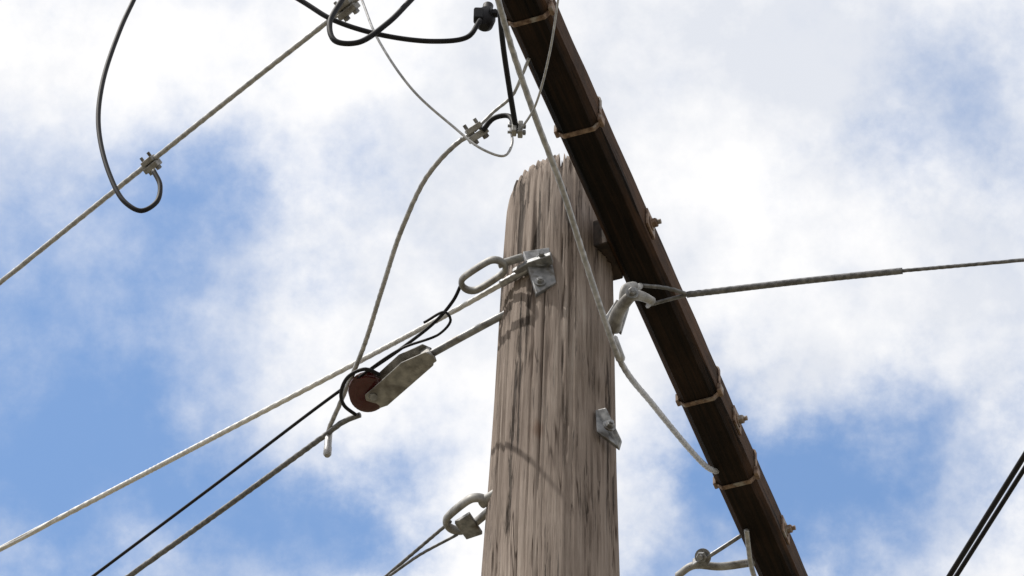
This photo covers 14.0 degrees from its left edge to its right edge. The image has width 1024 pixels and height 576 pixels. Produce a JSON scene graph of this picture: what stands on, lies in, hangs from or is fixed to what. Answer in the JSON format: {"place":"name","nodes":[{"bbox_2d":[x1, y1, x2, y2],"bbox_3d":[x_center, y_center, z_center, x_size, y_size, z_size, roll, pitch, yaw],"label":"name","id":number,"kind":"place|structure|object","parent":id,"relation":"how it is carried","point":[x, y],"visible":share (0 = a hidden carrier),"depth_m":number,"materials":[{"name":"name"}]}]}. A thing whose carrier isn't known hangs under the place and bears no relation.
{"place":"outdoors","nodes":[
{"label":"outdoors","id":0,"kind":"place"},
{"bbox_2d":[0,0,358,284],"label":"overhead cable","id":1,"kind":"object","parent":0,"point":[178,139],"visible":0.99,"depth_m":8.95,"materials":[{"name":"metal"}]},
{"bbox_2d":[140,152,161,175],"bbox_3d":[-0.779,-0.268,8.989,0.042,0.032,0.040,37,-57,-28],"label":"parallel groove clamp","id":2,"kind":"object","parent":1,"relation":"attached to","point":[154,164],"visible":1,"depth_m":8.98,"materials":[{"name":"metal"}]},
{"bbox_2d":[96,0,162,212],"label":"black drop wire","id":3,"kind":"object","parent":2,"relation":"attached to","point":[130,206],"visible":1,"depth_m":9.01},
{"bbox_2d":[334,0,360,21],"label":"parallel groove clamp","id":4,"kind":"object","parent":1,"relation":"attached to","point":[348,11],"visible":0.89,"depth_m":8.68,"materials":[{"name":"metal"}]},
{"bbox_2d":[327,0,413,45],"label":"black jumper wire","id":5,"kind":"object","parent":4,"relation":"attached to","point":[382,26],"visible":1,"depth_m":8.54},
{"bbox_2d":[0,0,1023,575],"label":"sky","id":6,"kind":"structure","parent":0,"point":[767,140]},
{"bbox_2d":[946,451,1023,575],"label":"black power cable","id":7,"kind":"object","parent":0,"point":[987,515],"visible":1,"depth_m":9.31,"materials":[{"name":"black rubber"}]},
{"bbox_2d":[954,465,1023,575],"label":"black power cable","id":8,"kind":"object","parent":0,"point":[990,522],"visible":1,"depth_m":9.35,"materials":[{"name":"black rubber"}]},
{"label":"ground","id":9,"kind":"structure","parent":0,"visible":0},
{"bbox_2d":[481,154,619,575],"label":"utility pole","id":10,"kind":"object","parent":9,"relation":"on","point":[552,508],"visible":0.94,"depth_m":8.54,"materials":[{"name":"brown wood"}]},
{"bbox_2d":[339,311,503,415],"bbox_3d":[-0.178,0.126,8.920,0.521,0.075,0.118,-34,-57,28],"label":"spool insulator clevis","id":11,"kind":"object","parent":10,"relation":"attached to","point":[371,390],"visible":1,"depth_m":8.96,"materials":[{"name":"grey metal"}]},
{"bbox_2d":[125,412,360,575],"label":"support strand","id":12,"kind":"object","parent":11,"relation":"attached to","point":[240,496],"visible":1,"depth_m":9.22},
{"bbox_2d":[326,132,474,434],"bbox_3d":[-0.270,0.006,8.816,0.077,0.094,0.902,17,-50,-13],"label":"hanging strand cable","id":13,"kind":"object","parent":12,"relation":"attached to","point":[442,157],"visible":1,"depth_m":8.74,"materials":[{"name":"metal"}]},
{"bbox_2d":[323,433,332,457],"bbox_3d":[-0.400,0.339,9.079,0.018,0.075,0.018,2,-48,0],"label":"cable end lug","id":14,"kind":"object","parent":13,"relation":"attached to","point":[327,451],"visible":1,"depth_m":9.06,"materials":[{"name":"metal"}]},
{"bbox_2d":[463,118,488,143],"bbox_3d":[-0.072,-0.320,8.572,0.051,0.050,0.044,-14,-50,14],"label":"parallel groove clamp","id":15,"kind":"object","parent":13,"relation":"attached to","point":[477,135],"visible":1,"depth_m":8.56,"materials":[{"name":"metal"}]},
{"bbox_2d":[361,0,513,156],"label":"thin service wire","id":16,"kind":"object","parent":15,"relation":"attached to","point":[427,104],"visible":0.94,"depth_m":8.60,"materials":[{"name":"metal"}]},
{"bbox_2d":[481,113,517,131],"bbox_3d":[-0.026,-0.331,8.537,0.087,0.070,0.018,-21,-52,19],"label":"black jumper wire","id":17,"kind":"object","parent":15,"relation":"attached to","point":[489,122],"visible":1,"depth_m":8.55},
{"bbox_2d":[475,58,529,131],"bbox_3d":[-0.015,-0.394,8.587,0.156,0.117,0.024,-34,-57,28],"label":"tail wire","id":18,"kind":"object","parent":15,"relation":"attached to","point":[495,110],"visible":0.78,"depth_m":8.58,"materials":[{"name":"metal"}]},
{"bbox_2d":[348,311,451,383],"bbox_3d":[-0.247,0.130,8.950,0.298,0.029,0.038,-31,-55,26],"label":"black jumper wire","id":19,"kind":"object","parent":11,"relation":"attached to","point":[416,342],"visible":1,"depth_m":8.92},
{"bbox_2d":[443,490,491,538],"bbox_3d":[-0.081,0.450,8.479,0.086,0.027,0.156,19,-50,-15],"label":"thimble eye link","id":20,"kind":"object","parent":10,"relation":"attached to","point":[466,525],"visible":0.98,"depth_m":8.48,"materials":[{"name":"metal"}]},
{"bbox_2d":[384,520,451,575],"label":"thin service wire","id":21,"kind":"object","parent":20,"relation":"attached to","point":[419,547],"visible":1,"depth_m":8.56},
{"bbox_2d":[388,534,457,575],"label":"thin service wire","id":22,"kind":"object","parent":20,"relation":"attached to","point":[421,554],"visible":1,"depth_m":8.55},
{"bbox_2d":[458,253,523,293],"bbox_3d":[-0.048,-0.040,8.859,0.154,0.038,0.063,-30,-55,25],"label":"thimble eye link","id":23,"kind":"object","parent":10,"relation":"attached to","point":[503,264],"visible":1,"depth_m":8.84,"materials":[{"name":"metal"}]},
{"bbox_2d":[91,286,460,575],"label":"black telephone wire","id":24,"kind":"object","parent":23,"relation":"attached to","point":[306,415],"visible":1,"depth_m":9.18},
{"bbox_2d":[499,248,555,296],"bbox_3d":[0.028,-0.030,8.830,0.134,0.149,0.057,-18,-51,17],"label":"guy attachment clamp","id":25,"kind":"object","parent":10,"relation":"attached to","point":[536,266],"visible":1,"depth_m":8.82,"materials":[{"name":"metal"}]},
{"bbox_2d":[0,283,500,551],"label":"pale guy strand","id":26,"kind":"object","parent":25,"relation":"attached to","point":[288,398],"visible":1,"depth_m":9.16},
{"bbox_2d":[595,408,621,449],"bbox_3d":[0.200,0.279,8.497,0.056,0.096,0.043,10,-49,-8],"label":"pole step plate","id":27,"kind":"object","parent":10,"relation":"attached to","point":[606,429],"visible":1,"depth_m":8.48,"materials":[{"name":"metal"}]},
{"bbox_2d":[607,282,655,334],"bbox_3d":[0.246,0.024,8.756,0.104,0.254,0.264,2,-48,0],"label":"service drop bracket","id":28,"kind":"object","parent":10,"relation":"attached to","point":[630,293],"visible":0.98,"depth_m":8.63,"materials":[{"name":"metal"}]},
{"bbox_2d":[643,284,686,294],"bbox_3d":[0.327,0.002,8.902,0.110,0.009,0.014,11,-49,-8],"label":"cable bridle","id":29,"kind":"object","parent":28,"relation":"attached to","point":[682,292],"visible":0.94,"depth_m":8.90,"materials":[{"name":"grey metal"}]},
{"bbox_2d":[686,268,902,297],"bbox_3d":[0.601,-0.012,8.883,0.462,0.015,0.017,-6,-48,7],"label":"service cable","id":30,"kind":"object","parent":29,"relation":"attached to","point":[799,281],"visible":1,"depth_m":8.88,"materials":[{"name":"grey metal"}]},
{"bbox_2d":[902,258,1023,272],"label":"service cable","id":31,"kind":"object","parent":30,"relation":"attached to","point":[963,265],"visible":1,"depth_m":8.84,"materials":[{"name":"grey metal"}]},
{"bbox_2d":[651,294,686,305],"bbox_3d":[0.335,0.025,8.922,0.095,0.009,0.009,-15,-50,15],"label":"cable bridle","id":32,"kind":"object","parent":28,"relation":"attached to","point":[672,298],"visible":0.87,"depth_m":8.92,"materials":[{"name":"grey metal"}]},
{"bbox_2d":[502,0,807,575],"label":"crossarm","id":33,"kind":"object","parent":10,"relation":"attached to","point":[627,242],"visible":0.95,"depth_m":8.99,"materials":[{"name":"brown wood"}]},
{"bbox_2d":[473,1,497,31],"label":"black tap connector","id":34,"kind":"object","parent":33,"relation":"attached to","point":[486,13],"visible":0.95,"depth_m":8.62,"materials":[{"name":"black plastic"}]},
{"bbox_2d":[296,0,481,43],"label":"black jumper wire","id":35,"kind":"object","parent":34,"relation":"attached to","point":[324,15],"visible":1,"depth_m":8.56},
{"bbox_2d":[497,10,517,127],"bbox_3d":[-0.031,-0.713,8.489,0.015,0.523,0.591,-5,-48,6],"label":"black down lead","id":36,"kind":"object","parent":33,"relation":"attached to","point":[507,77],"visible":0.96,"depth_m":8.45,"materials":[{"name":"black rubber"}]},
{"bbox_2d":[507,120,525,137],"bbox_3d":[0.010,-0.323,8.489,0.037,0.035,0.020,2,-48,0],"label":"cable connector","id":37,"kind":"object","parent":36,"relation":"attached to","point":[520,132],"visible":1,"depth_m":8.48,"materials":[{"name":"metal"}]},
{"bbox_2d":[521,0,558,128],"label":"thin service wire","id":38,"kind":"object","parent":36,"relation":"attached to","point":[545,71],"visible":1,"depth_m":8.33,"materials":[{"name":"metal"}]},
{"bbox_2d":[495,0,718,473],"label":"grey bonding cable","id":39,"kind":"object","parent":33,"relation":"attached to","point":[644,394],"visible":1,"depth_m":8.53,"materials":[{"name":"metal"}]},
{"bbox_2d":[613,335,624,361],"bbox_3d":[0.216,0.126,8.580,0.020,0.043,0.053,-19,-51,18],"label":"cable splice sleeve","id":40,"kind":"object","parent":39,"relation":"attached to","point":[619,348],"visible":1,"depth_m":8.57,"materials":[{"name":"metal"}]},
{"bbox_2d":[675,528,756,575],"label":"arm end bracket","id":41,"kind":"object","parent":33,"relation":"attached to","point":[702,559],"visible":1,"depth_m":9.53,"materials":[{"name":"metal"}]}
]}

